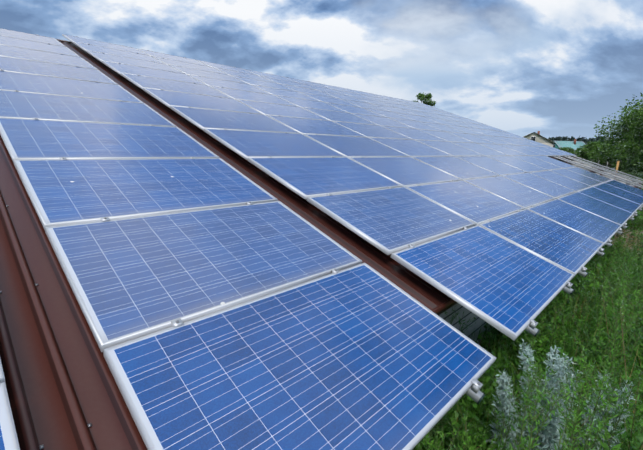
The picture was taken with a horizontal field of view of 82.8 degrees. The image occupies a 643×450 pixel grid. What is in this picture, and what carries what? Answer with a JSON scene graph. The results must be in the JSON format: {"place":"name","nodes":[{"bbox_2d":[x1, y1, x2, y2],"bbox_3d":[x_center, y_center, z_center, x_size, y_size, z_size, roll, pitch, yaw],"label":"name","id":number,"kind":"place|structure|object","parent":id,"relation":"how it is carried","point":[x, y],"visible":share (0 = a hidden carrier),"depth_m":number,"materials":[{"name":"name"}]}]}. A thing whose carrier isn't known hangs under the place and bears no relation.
{"place":"outdoors","nodes":[
{"label":"outdoors","id":0,"kind":"place"},
{"bbox_2d":[0,0,642,138],"label":"sky","id":1,"kind":"structure","parent":0,"point":[553,68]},
{"bbox_2d":[412,168,642,449],"bbox_3d":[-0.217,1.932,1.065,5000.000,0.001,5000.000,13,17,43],"label":"ground","id":2,"kind":"structure","parent":0,"point":[626,170],"depth_m":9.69,"materials":[{"name":"green plant"}]},
{"bbox_2d":[414,93,435,105],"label":"tree","id":3,"kind":"object","parent":2,"relation":"on","point":[423,98],"depth_m":45.60,"materials":[{"name":"green plant"}]},
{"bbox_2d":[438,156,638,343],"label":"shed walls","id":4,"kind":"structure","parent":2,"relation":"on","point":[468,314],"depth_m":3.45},
{"bbox_2d":[0,39,561,449],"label":"shed roof","id":5,"kind":"structure","parent":4,"relation":"on","point":[63,390],"depth_m":1.68,"materials":[{"name":"brown metal"}]},
{"bbox_2d":[0,205,91,449],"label":"roof screws","id":6,"kind":"object","parent":5,"relation":"on","point":[89,425],"visible":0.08,"depth_m":1.32,"materials":[{"name":"brown"}]},
{"bbox_2d":[0,34,642,402],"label":"mounting rails","id":7,"kind":"object","parent":5,"relation":"attached to","point":[474,393],"visible":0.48,"depth_m":4.80,"materials":[{"name":"silver metal"}]},
{"bbox_2d":[0,28,642,449],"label":"solar panels","id":8,"kind":"object","parent":7,"relation":"on","point":[282,338],"visible":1,"depth_m":2.69,"materials":[{"name":"blue glass"}]},
{"bbox_2d":[1,52,642,403],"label":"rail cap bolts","id":9,"kind":"object","parent":7,"relation":"on","point":[478,383],"visible":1,"depth_m":3.16,"materials":[{"name":"silver metal"}]},
{"bbox_2d":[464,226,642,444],"bbox_3d":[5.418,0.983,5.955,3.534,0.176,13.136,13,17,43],"label":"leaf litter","id":10,"kind":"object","parent":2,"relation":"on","point":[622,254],"visible":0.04,"depth_m":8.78,"materials":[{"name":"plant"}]},
{"bbox_2d":[486,338,634,449],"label":"wormwood leaves","id":11,"kind":"object","parent":2,"relation":"on","point":[550,436],"visible":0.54,"depth_m":2.18,"materials":[{"name":"green plant"}]},
{"bbox_2d":[561,147,573,151],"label":"hedge tree","id":12,"kind":"object","parent":2,"relation":"on","point":[570,149],"visible":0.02,"depth_m":85.85,"materials":[{"name":"green plant"}]},
{"bbox_2d":[548,136,609,144],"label":"distant trees","id":13,"kind":"object","parent":2,"relation":"on","point":[572,138],"visible":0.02,"depth_m":364.18,"materials":[{"name":"green plant"}]},
{"bbox_2d":[569,141,617,162],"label":"hedge tree","id":14,"kind":"object","parent":2,"relation":"on","point":[589,150],"visible":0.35,"depth_m":47.23,"materials":[{"name":"green plant"}]},
{"bbox_2d":[550,157,642,188],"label":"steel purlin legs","id":15,"kind":"object","parent":2,"relation":"on","point":[590,170],"depth_m":13.52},
{"bbox_2d":[588,143,642,171],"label":"hedge tree","id":16,"kind":"object","parent":2,"relation":"on","point":[600,149],"depth_m":42.95,"materials":[{"name":"green plant"}]},
{"bbox_2d":[593,92,642,172],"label":"tree","id":17,"kind":"object","parent":2,"relation":"on","point":[631,123],"depth_m":29.09,"materials":[{"name":"green plant"}]},
{"bbox_2d":[523,133,553,146],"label":"house walls","id":18,"kind":"structure","parent":0,"point":[541,139],"depth_m":90.03,"materials":[{"name":"beige paint"}]},
{"bbox_2d":[531,131,539,140],"bbox_3d":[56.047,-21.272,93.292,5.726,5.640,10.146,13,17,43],"label":"house chimney","id":19,"kind":"object","parent":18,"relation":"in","point":[533,138],"visible":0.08,"depth_m":90.63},
{"bbox_2d":[554,141,584,150],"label":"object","id":20,"kind":"structure","parent":0,"point":[568,145],"depth_m":123.05,"materials":[{"name":"teal metal"}]},
{"bbox_2d":[553,141,585,149],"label":"building roof","id":21,"kind":"structure","parent":20,"relation":"on","point":[575,148],"depth_m":123.54,"materials":[{"name":"teal metal"}]}
]}

